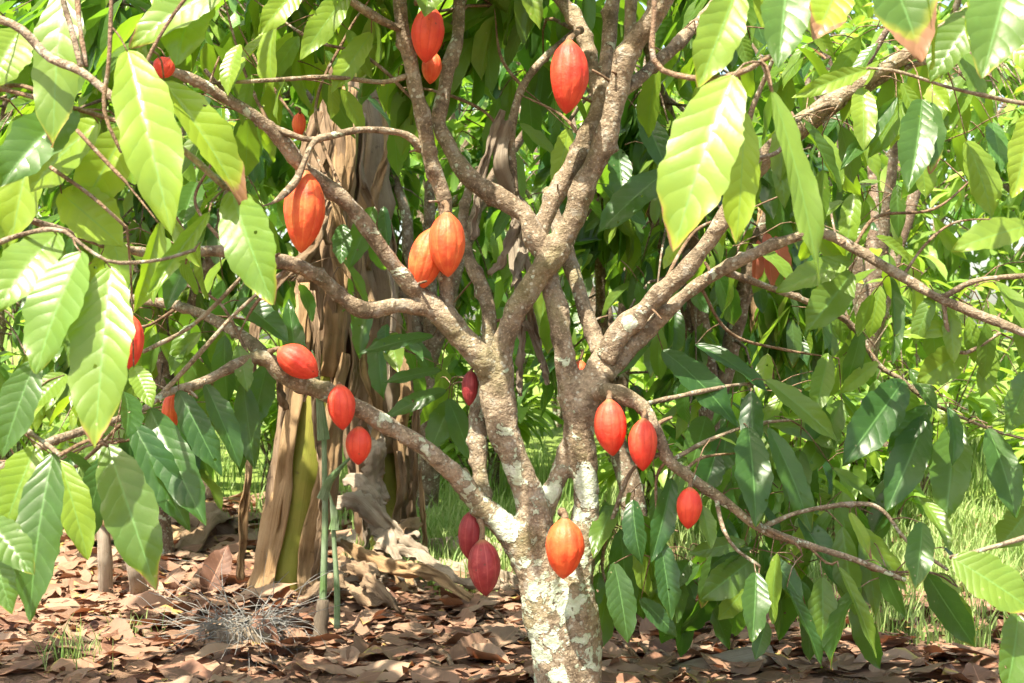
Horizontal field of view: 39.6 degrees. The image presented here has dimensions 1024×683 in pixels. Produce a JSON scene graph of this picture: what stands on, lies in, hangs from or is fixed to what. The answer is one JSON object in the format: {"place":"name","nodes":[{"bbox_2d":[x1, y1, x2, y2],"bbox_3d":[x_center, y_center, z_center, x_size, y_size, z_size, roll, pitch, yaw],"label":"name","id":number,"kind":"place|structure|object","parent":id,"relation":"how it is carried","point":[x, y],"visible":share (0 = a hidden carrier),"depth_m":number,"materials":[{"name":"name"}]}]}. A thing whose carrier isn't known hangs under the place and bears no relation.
{"place":"outdoors","nodes":[
{"label":"outdoors","id":0,"kind":"place"},
{"bbox_2d":[470,109,549,395],"bbox_3d":[0.009,-0.273,4.370,0.231,0.878,0.182,0,0,30],"label":"dry banana leaf","id":1,"kind":"object","parent":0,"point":[515,247],"visible":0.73,"depth_m":4.35,"materials":[{"name":"plant"}]},
{"bbox_2d":[0,339,1023,682],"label":"ground","id":2,"kind":"structure","parent":0,"point":[120,673],"depth_m":5.71,"materials":[{"name":"soil"}]},
{"bbox_2d":[9,200,39,348],"bbox_3d":[-8.198,-2.030,16.097,6.567,6.216,6.586,0,0,-44],"label":"cacao tree","id":3,"kind":"object","parent":2,"relation":"on","point":[14,345],"depth_m":17.64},
{"bbox_2d":[0,312,68,463],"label":"leafy plant","id":4,"kind":"object","parent":2,"relation":"on","point":[45,421],"visible":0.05,"depth_m":10.19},
{"bbox_2d":[0,89,215,459],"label":"cacao tree","id":5,"kind":"object","parent":2,"relation":"on","point":[13,309],"depth_m":11.82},
{"bbox_2d":[36,363,203,456],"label":"leafy plant","id":6,"kind":"object","parent":2,"relation":"on","point":[54,430],"visible":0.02,"depth_m":9.42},
{"bbox_2d":[97,521,147,598],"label":"broken stalk","id":7,"kind":"object","parent":2,"relation":"on","point":[105,565],"visible":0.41,"depth_m":5.93,"materials":[{"name":"brown plant"}]},
{"bbox_2d":[0,72,275,444],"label":"cacao tree","id":8,"kind":"object","parent":2,"relation":"on","point":[17,328],"visible":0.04,"depth_m":8.33,"materials":[{"name":"plant"}]},
{"bbox_2d":[0,0,276,621],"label":"cacao tree","id":9,"kind":"object","parent":2,"relation":"on","point":[53,139],"visible":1,"depth_m":2.55,"materials":[{"name":"green plant"}]},
{"bbox_2d":[11,0,409,397],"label":"cacao tree","id":10,"kind":"object","parent":2,"relation":"on","point":[273,218],"depth_m":17.43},
{"bbox_2d":[89,551,356,672],"bbox_3d":[-1.024,0.947,5.089,0.935,0.356,0.968,0,0,0],"label":"twig pile","id":11,"kind":"object","parent":2,"relation":"on","point":[231,632],"visible":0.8,"depth_m":5.04,"materials":[{"name":"wood"}]},
{"bbox_2d":[0,0,458,553],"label":"cacao tree","id":12,"kind":"object","parent":2,"relation":"on","point":[134,212],"visible":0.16,"depth_m":6.71,"materials":[{"name":"green plant"}]},
{"bbox_2d":[213,285,282,490],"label":"leafy plant","id":13,"kind":"object","parent":2,"relation":"on","point":[269,420],"visible":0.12,"depth_m":10.33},
{"bbox_2d":[164,0,412,499],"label":"cacao tree","id":14,"kind":"object","parent":2,"relation":"on","point":[218,30],"visible":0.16,"depth_m":8.93,"materials":[{"name":"plant"}]},
{"bbox_2d":[236,48,365,597],"bbox_3d":[-1.566,-0.673,6.925,2.074,3.748,2.455,0,0,0],"label":"banana plant","id":15,"kind":"object","parent":2,"relation":"on","point":[289,536],"visible":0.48,"depth_m":5.95,"materials":[{"name":"brown plant"}]},
{"bbox_2d":[311,350,349,641],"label":"banana shoot","id":16,"kind":"object","parent":2,"relation":"on","point":[321,618],"visible":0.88,"depth_m":5.23,"materials":[{"name":"plant"}]},
{"bbox_2d":[129,0,637,367],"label":"cacao tree","id":17,"kind":"object","parent":2,"relation":"on","point":[420,214],"visible":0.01,"depth_m":14.03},
{"bbox_2d":[343,68,427,554],"bbox_3d":[-1.545,-0.818,7.789,2.296,4.036,2.601,0,0,0],"label":"banana plant","id":18,"kind":"object","parent":2,"relation":"on","point":[400,477],"visible":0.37,"depth_m":6.88,"materials":[{"name":"brown plant"}]},
{"bbox_2d":[243,2,583,516],"bbox_3d":[-0.669,-0.463,9.256,2.364,3.335,2.409,0,0,0],"label":"cacao tree","id":19,"kind":"object","parent":2,"relation":"on","point":[279,169],"visible":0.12,"depth_m":8.88,"materials":[{"name":"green plant"}]},
{"bbox_2d":[402,315,482,487],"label":"leafy plant","id":20,"kind":"object","parent":2,"relation":"on","point":[446,361],"visible":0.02,"depth_m":10.92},
{"bbox_2d":[418,535,505,557],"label":"grass","id":21,"kind":"structure","parent":2,"relation":"on","point":[442,542],"depth_m":7.12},
{"bbox_2d":[217,56,743,438],"bbox_3d":[-0.749,-0.849,11.417,3.719,4.110,4.112,0,0,-35],"label":"cacao tree","id":22,"kind":"object","parent":2,"relation":"on","point":[451,182],"visible":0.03,"depth_m":10.67,"materials":[{"name":"plant"}]},
{"bbox_2d":[408,348,560,497],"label":"leafy plant","id":23,"kind":"object","parent":2,"relation":"on","point":[524,425],"visible":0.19,"depth_m":9.96,"materials":[{"name":"plant"}]},
{"bbox_2d":[0,490,1023,682],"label":"leaf litter","id":24,"kind":"object","parent":2,"relation":"on","point":[192,664],"visible":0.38,"depth_m":4.97,"materials":[{"name":"plant"}]},
{"bbox_2d":[19,615,112,674],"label":"grass tuft","id":25,"kind":"object","parent":24,"relation":"on","point":[73,653],"visible":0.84,"depth_m":4.77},
{"bbox_2d":[61,578,97,591],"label":"fallen leaf","id":26,"kind":"object","parent":24,"relation":"on","point":[70,584],"visible":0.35,"depth_m":6.14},
{"bbox_2d":[85,617,133,643],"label":"fallen leaf","id":27,"kind":"object","parent":24,"relation":"on","point":[124,629],"visible":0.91,"depth_m":5.11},
{"bbox_2d":[60,525,185,542],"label":"dry banana leaf","id":28,"kind":"object","parent":24,"relation":"on","point":[177,531],"visible":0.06,"depth_m":7.54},
{"bbox_2d":[104,606,165,636],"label":"grass tuft","id":29,"kind":"object","parent":24,"relation":"on","point":[135,630],"visible":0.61,"depth_m":5.25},
{"bbox_2d":[110,590,190,616],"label":"fallen leaf","id":30,"kind":"object","parent":24,"relation":"on","point":[150,598],"visible":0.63,"depth_m":5.63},
{"bbox_2d":[167,624,204,649],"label":"fallen leaf","id":31,"kind":"object","parent":24,"relation":"on","point":[172,633],"visible":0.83,"depth_m":5.06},
{"bbox_2d":[171,502,237,534],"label":"dry banana leaf","id":32,"kind":"object","parent":24,"relation":"on","point":[226,527],"visible":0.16,"depth_m":8.02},
{"bbox_2d":[199,545,231,595],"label":"fallen leaf","id":33,"kind":"object","parent":24,"relation":"on","point":[214,561],"visible":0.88,"depth_m":6.08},
{"bbox_2d":[174,509,261,552],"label":"dry banana leaf","id":34,"kind":"object","parent":24,"relation":"on","point":[198,534],"visible":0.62,"depth_m":7.51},
{"bbox_2d":[251,615,280,651],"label":"fallen leaf","id":35,"kind":"object","parent":24,"relation":"on","point":[266,629],"visible":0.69,"depth_m":5.03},
{"bbox_2d":[298,573,397,607],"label":"dry banana leaf","id":36,"kind":"object","parent":24,"relation":"on","point":[361,595],"visible":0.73,"depth_m":5.65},
{"bbox_2d":[346,635,371,661],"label":"fallen leaf","id":37,"kind":"object","parent":24,"relation":"on","point":[360,644],"visible":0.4,"depth_m":4.91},
{"bbox_2d":[332,555,401,613],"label":"dry banana leaf","id":38,"kind":"object","parent":24,"relation":"on","point":[367,573],"visible":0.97,"depth_m":5.64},
{"bbox_2d":[331,552,417,595],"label":"dry banana leaf","id":39,"kind":"object","parent":24,"relation":"on","point":[404,586],"visible":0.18,"depth_m":6.00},
{"bbox_2d":[356,512,404,581],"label":"dry banana leaf","id":40,"kind":"object","parent":39,"relation":"on","point":[386,539],"visible":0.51,"depth_m":6.23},
{"bbox_2d":[327,556,427,590],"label":"dry banana leaf","id":41,"kind":"object","parent":24,"relation":"on","point":[417,581],"visible":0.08,"depth_m":6.17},
{"bbox_2d":[349,661,410,675],"bbox_3d":[-0.451,1.086,4.717,0.417,0.042,0.033,0,0,38],"label":"stick","id":42,"kind":"object","parent":24,"relation":"on","point":[363,663],"visible":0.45,"depth_m":4.75,"materials":[{"name":"wood"}]},
{"bbox_2d":[344,517,422,576],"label":"dry banana leaf","id":43,"kind":"object","parent":24,"relation":"on","point":[410,523],"visible":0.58,"depth_m":6.42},
{"bbox_2d":[342,472,420,539],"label":"dry banana leaf","id":44,"kind":"object","parent":43,"relation":"on","point":[360,481],"visible":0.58,"depth_m":6.53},
{"bbox_2d":[361,438,386,505],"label":"dry banana leaf","id":45,"kind":"object","parent":44,"relation":"on","point":[372,469],"visible":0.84,"depth_m":6.58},
{"bbox_2d":[336,490,428,553],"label":"dry banana leaf","id":46,"kind":"object","parent":43,"relation":"on","point":[368,508],"visible":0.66,"depth_m":6.33,"materials":[{"name":"plant"}]},
{"bbox_2d":[336,529,434,546],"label":"dry banana leaf","id":47,"kind":"object","parent":24,"relation":"on","point":[352,536],"visible":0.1,"depth_m":7.45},
{"bbox_2d":[336,539,473,601],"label":"dry banana leaf","id":48,"kind":"object","parent":24,"relation":"on","point":[403,568],"visible":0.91,"depth_m":5.85,"materials":[{"name":"plant"}]},
{"bbox_2d":[404,557,469,587],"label":"dry banana leaf","id":49,"kind":"object","parent":24,"relation":"on","point":[457,573],"visible":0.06,"depth_m":6.30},
{"bbox_2d":[374,542,500,591],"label":"dry banana leaf","id":50,"kind":"object","parent":24,"relation":"on","point":[421,556],"visible":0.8,"depth_m":6.09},
{"bbox_2d":[427,644,453,664],"bbox_3d":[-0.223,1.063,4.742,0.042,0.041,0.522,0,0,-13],"label":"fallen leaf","id":51,"kind":"object","parent":24,"relation":"on","point":[440,651],"visible":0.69,"depth_m":4.80,"materials":[{"name":"brown plant"}]},
{"bbox_2d":[440,608,475,627],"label":"fallen leaf","id":52,"kind":"object","parent":24,"relation":"on","point":[464,613],"visible":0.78,"depth_m":5.35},
{"bbox_2d":[439,557,518,595],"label":"dry banana leaf","id":53,"kind":"object","parent":24,"relation":"on","point":[506,577],"visible":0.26,"depth_m":6.28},
{"bbox_2d":[449,632,512,660],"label":"fallen leaf","id":54,"kind":"object","parent":24,"relation":"on","point":[457,651],"visible":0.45,"depth_m":4.83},
{"bbox_2d":[478,602,510,623],"bbox_3d":[-0.085,1.079,5.650,0.035,0.040,0.855,0,0,-17],"label":"stick","id":55,"kind":"object","parent":24,"relation":"on","point":[496,612],"visible":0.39,"depth_m":5.58,"materials":[{"name":"wood"}]},
{"bbox_2d":[609,640,641,660],"bbox_3d":[0.386,1.075,4.976,0.038,0.040,0.388,0,0,-17],"label":"stick","id":56,"kind":"object","parent":24,"relation":"on","point":[630,649],"visible":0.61,"depth_m":4.91,"materials":[{"name":"wood"}]},
{"bbox_2d":[639,617,656,632],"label":"fallen leaf","id":57,"kind":"object","parent":24,"relation":"on","point":[646,624],"visible":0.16,"depth_m":5.29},
{"bbox_2d":[621,645,775,673],"bbox_3d":[0.563,1.058,4.769,0.607,0.086,0.293,0,0,19],"label":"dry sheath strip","id":58,"kind":"object","parent":24,"relation":"on","point":[745,654],"visible":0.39,"depth_m":4.70,"materials":[{"name":"brown plant"}]},
{"bbox_2d":[642,638,696,664],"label":"fallen leaf","id":59,"kind":"object","parent":58,"relation":"on","point":[669,646],"visible":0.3,"depth_m":4.88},
{"bbox_2d":[881,643,907,647],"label":"fallen leaf","id":60,"kind":"object","parent":24,"relation":"on","point":[899,645],"visible":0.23,"depth_m":4.97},
{"bbox_2d":[868,559,934,635],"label":"grass tuft","id":61,"kind":"object","parent":24,"relation":"on","point":[877,622],"visible":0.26,"depth_m":5.23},
{"bbox_2d":[908,587,1000,657],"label":"grass tuft","id":62,"kind":"object","parent":24,"relation":"on","point":[981,640],"visible":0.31,"depth_m":4.98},
{"bbox_2d":[0,0,1023,682],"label":"cacao tree","id":63,"kind":"object","parent":2,"relation":"on","point":[570,620],"visible":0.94,"depth_m":4.17,"materials":[{"name":"green plant"}]},
{"bbox_2d":[127,303,143,368],"bbox_3d":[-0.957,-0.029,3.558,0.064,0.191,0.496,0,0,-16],"label":"cacao pod","id":64,"kind":"object","parent":63,"relation":"hanging from","point":[138,340],"visible":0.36,"depth_m":3.33,"materials":[{"name":"red plant"}]},
{"bbox_2d":[153,56,174,77],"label":"cacao pod","id":65,"kind":"object","parent":63,"relation":"hanging from","point":[169,66],"visible":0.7,"depth_m":3.58,"materials":[{"name":"red plant"}]},
{"bbox_2d":[162,387,177,425],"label":"cacao pod","id":66,"kind":"object","parent":63,"relation":"hanging from","point":[168,409],"visible":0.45,"depth_m":3.74,"materials":[{"name":"red plant"}]},
{"bbox_2d":[267,344,317,378],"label":"cacao pod","id":67,"kind":"object","parent":63,"relation":"hanging from","point":[297,360],"visible":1,"depth_m":3.85,"materials":[{"name":"red plant"}]},
{"bbox_2d":[292,106,305,134],"bbox_3d":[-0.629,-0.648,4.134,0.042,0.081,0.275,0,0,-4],"label":"cacao pod","id":68,"kind":"object","parent":63,"relation":"hanging from","point":[299,123],"visible":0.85,"depth_m":4.24,"materials":[{"name":"orange plant"}]},
{"bbox_2d":[283,164,324,252],"bbox_3d":[-0.577,-0.380,3.959,0.115,0.268,0.114,0,0,0],"label":"cacao pod","id":69,"kind":"object","parent":63,"relation":"hanging from","point":[304,208],"visible":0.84,"depth_m":3.92,"materials":[{"name":"orange plant"}]},
{"bbox_2d":[327,382,354,429],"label":"cacao pod","id":70,"kind":"object","parent":63,"relation":"hanging from","point":[341,404],"visible":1,"depth_m":3.92,"materials":[{"name":"red plant"}]},
{"bbox_2d":[345,419,371,464],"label":"cacao pod","id":71,"kind":"object","parent":63,"relation":"hanging from","point":[358,443],"visible":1,"depth_m":4.01,"materials":[{"name":"red plant"}]},
{"bbox_2d":[408,228,439,288],"bbox_3d":[-0.247,-0.263,4.129,0.108,0.239,0.102,0,0,15],"label":"cacao pod","id":72,"kind":"object","parent":63,"relation":"hanging from","point":[422,266],"visible":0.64,"depth_m":4.09,"materials":[{"name":"orange plant"}]},
{"bbox_2d":[411,0,444,62],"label":"cacao pod","id":73,"kind":"object","parent":63,"relation":"hanging from","point":[427,33],"visible":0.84,"depth_m":4.03,"materials":[{"name":"red plant"}]},
{"bbox_2d":[422,54,441,83],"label":"cacao pod","id":74,"kind":"object","parent":63,"relation":"hanging from","point":[431,69],"visible":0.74,"depth_m":4.20,"materials":[{"name":"orange plant"}]},
{"bbox_2d":[429,200,464,276],"bbox_3d":[-0.187,-0.301,4.081,0.106,0.233,0.105,0,0,37],"label":"cacao pod","id":75,"kind":"object","parent":63,"relation":"hanging from","point":[446,242],"visible":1,"depth_m":4.05,"materials":[{"name":"orange plant"}]},
{"bbox_2d":[458,512,479,558],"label":"cacao pod","id":76,"kind":"object","parent":63,"relation":"hanging from","point":[468,533],"visible":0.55,"depth_m":4.17,"materials":[{"name":"red plant"}]},
{"bbox_2d":[461,368,477,405],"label":"cacao pod","id":77,"kind":"object","parent":63,"relation":"hanging from","point":[469,388],"visible":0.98,"depth_m":4.20,"materials":[{"name":"red plant"}]},
{"bbox_2d":[468,517,500,595],"bbox_3d":[-0.078,0.623,4.104,0.096,0.222,0.103,0,0,27],"label":"cacao pod","id":78,"kind":"object","parent":63,"relation":"hanging from","point":[484,565],"visible":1,"depth_m":4.07,"materials":[{"name":"red plant"}]},
{"bbox_2d":[546,507,584,578],"bbox_3d":[0.143,0.578,4.052,0.108,0.194,0.142,0,0,-31],"label":"cacao pod","id":79,"kind":"object","parent":63,"relation":"attached to","point":[565,546],"visible":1,"depth_m":4.00,"materials":[{"name":"orange plant"}]},
{"bbox_2d":[550,25,588,113],"bbox_3d":[0.196,-0.804,4.158,0.111,0.303,0.281,0,0,21],"label":"cacao pod","id":80,"kind":"object","parent":63,"relation":"hanging from","point":[569,73],"visible":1,"depth_m":4.04,"materials":[{"name":"red plant"}]},
{"bbox_2d":[576,349,585,369],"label":"cacao pod","id":81,"kind":"object","parent":63,"relation":"hanging from","point":[581,364],"visible":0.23,"depth_m":4.29,"materials":[{"name":"orange plant"}]},
{"bbox_2d":[594,389,626,455],"bbox_3d":[0.281,0.229,4.079,0.093,0.195,0.131,0,0,0],"label":"cacao pod","id":82,"kind":"object","parent":63,"relation":"hanging from","point":[610,424],"visible":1,"depth_m":4.03,"materials":[{"name":"red plant"}]},
{"bbox_2d":[628,409,656,470],"bbox_3d":[0.366,0.274,4.042,0.082,0.185,0.107,0,0,-21],"label":"cacao pod","id":83,"kind":"object","parent":63,"relation":"hanging from","point":[642,441],"visible":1,"depth_m":4.00,"materials":[{"name":"red plant"}]},
{"bbox_2d":[677,474,701,528],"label":"cacao pod","id":84,"kind":"object","parent":63,"relation":"hanging from","point":[689,506],"visible":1,"depth_m":3.96,"materials":[{"name":"red plant"}]},
{"bbox_2d":[403,0,728,426],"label":"cacao tree","id":85,"kind":"object","parent":2,"relation":"on","point":[557,412],"depth_m":15.89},
{"bbox_2d":[540,300,654,428],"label":"leafy plant","id":86,"kind":"object","parent":2,"relation":"on","point":[629,423],"depth_m":11.49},
{"bbox_2d":[514,343,681,515],"bbox_3d":[0.568,0.519,8.724,1.432,1.220,1.327,0,0,39],"label":"leafy plant","id":87,"kind":"object","parent":2,"relation":"on","point":[605,471],"visible":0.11,"depth_m":8.52,"materials":[{"name":"plant"}]},
{"bbox_2d":[591,274,687,483],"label":"leafy plant","id":88,"kind":"object","parent":2,"relation":"on","point":[639,383],"visible":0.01,"depth_m":10.59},
{"bbox_2d":[486,44,883,519],"bbox_3d":[0.846,-0.126,7.252,1.974,2.590,1.663,0,0,0],"label":"cacao tree","id":89,"kind":"object","parent":2,"relation":"on","point":[622,462],"visible":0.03,"depth_m":7.29,"materials":[{"name":"green plant"}]},
{"bbox_2d":[524,0,889,546],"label":"cacao tree","id":90,"kind":"object","parent":2,"relation":"on","point":[689,324],"visible":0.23,"depth_m":5.84,"materials":[{"name":"green plant"}]},
{"bbox_2d":[733,207,789,379],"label":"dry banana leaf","id":91,"kind":"object","parent":90,"relation":"hanging from","point":[753,305],"visible":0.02,"depth_m":6.49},
{"bbox_2d":[465,37,997,423],"bbox_3d":[1.509,-0.515,9.562,3.023,3.414,4.211,0,0,44],"label":"cacao tree","id":92,"kind":"object","parent":2,"relation":"on","point":[978,135],"visible":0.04,"depth_m":9.75,"materials":[{"name":"plant"}]},
{"bbox_2d":[626,377,879,543],"bbox_3d":[1.283,0.616,7.476,1.010,1.036,1.308,0,0,-42],"label":"leafy plant","id":93,"kind":"object","parent":2,"relation":"on","point":[872,459],"visible":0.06,"depth_m":7.45,"materials":[{"name":"plant"}]},
{"bbox_2d":[752,248,911,468],"bbox_3d":[1.901,0.291,9.018,1.497,1.666,1.660,0,0,21],"label":"leafy plant","id":94,"kind":"object","parent":2,"relation":"on","point":[876,252],"visible":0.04,"depth_m":8.73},
{"bbox_2d":[649,0,1023,682],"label":"cacao tree","id":95,"kind":"object","parent":2,"relation":"on","point":[711,158],"visible":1,"depth_m":2.30,"materials":[{"name":"green plant"}]},
{"bbox_2d":[658,3,1023,444],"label":"cacao tree","id":96,"kind":"object","parent":2,"relation":"on","point":[855,19],"visible":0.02,"depth_m":12.13,"materials":[{"name":"plant"}]},
{"bbox_2d":[791,349,894,446],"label":"leafy plant","id":97,"kind":"object","parent":2,"relation":"on","point":[798,441],"depth_m":10.68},
{"bbox_2d":[799,368,970,531],"bbox_3d":[2.098,0.655,8.269,1.092,0.996,1.262,0,0,0],"label":"leafy plant","id":98,"kind":"object","parent":2,"relation":"on","point":[872,478],"visible":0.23,"depth_m":8.06,"materials":[{"name":"plant"}]},
{"bbox_2d":[755,3,1015,454],"bbox_3d":[2.489,-0.999,8.993,2.931,4.365,1.936,0,0,20],"label":"cacao tree","id":99,"kind":"object","parent":2,"relation":"on","point":[883,223],"visible":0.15,"depth_m":9.04,"materials":[{"name":"plant"}]},
{"bbox_2d":[752,0,1023,389],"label":"cacao tree","id":100,"kind":"object","parent":2,"relation":"on","point":[1006,75],"visible":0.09,"depth_m":11.00,"materials":[{"name":"plant"}]},
{"bbox_2d":[781,0,1023,411],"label":"cacao tree","id":101,"kind":"object","parent":2,"relation":"on","point":[965,214],"visible":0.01,"depth_m":16.74,"materials":[{"name":"plant"}]},
{"bbox_2d":[850,231,997,412],"bbox_3d":[3.381,0.034,12.176,1.493,2.106,2.093,0,0,38],"label":"leafy plant","id":102,"kind":"object","parent":2,"relation":"on","point":[973,303],"visible":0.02,"depth_m":11.96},
{"bbox_2d":[842,249,1023,507],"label":"leafy plant","id":103,"kind":"object","parent":2,"relation":"on","point":[988,403],"visible":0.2,"depth_m":9.09,"materials":[{"name":"plant"}]},
{"bbox_2d":[863,128,1023,331],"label":"cacao tree","id":104,"kind":"object","parent":2,"relation":"on","point":[946,257],"visible":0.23,"depth_m":10.36,"materials":[{"name":"plant"}]},
{"bbox_2d":[942,64,1023,381],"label":"cacao tree","id":105,"kind":"object","parent":2,"relation":"on","point":[979,210],"visible":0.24,"depth_m":9.83,"materials":[{"name":"plant"}]},
{"bbox_2d":[949,333,1023,465],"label":"leafy plant","id":106,"kind":"object","parent":2,"relation":"on","point":[984,409],"visible":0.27,"depth_m":9.21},
{"bbox_2d":[949,70,1023,363],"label":"cacao tree","id":107,"kind":"object","parent":2,"relation":"on","point":[975,251],"visible":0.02,"depth_m":13.12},
{"bbox_2d":[976,251,1021,350],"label":"leafy plant","id":108,"kind":"object","parent":2,"relation":"on","point":[1007,253],"visible":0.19,"depth_m":12.20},
{"bbox_2d":[978,428,1023,505],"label":"leafy plant","id":109,"kind":"object","parent":2,"relation":"on","point":[1019,452],"visible":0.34,"depth_m":8.14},
{"bbox_2d":[1000,340,1019,377],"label":"leafy plant","id":110,"kind":"object","parent":2,"relation":"on","point":[1015,352],"visible":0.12,"depth_m":11.72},
{"bbox_2d":[5,413,1023,646],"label":"grass","id":111,"kind":"structure","parent":0,"point":[438,524],"depth_m":7.79,"materials":[{"name":"plant"}]},
{"bbox_2d":[8,0,1023,339],"label":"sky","id":112,"kind":"structure","parent":0,"point":[992,299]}
]}

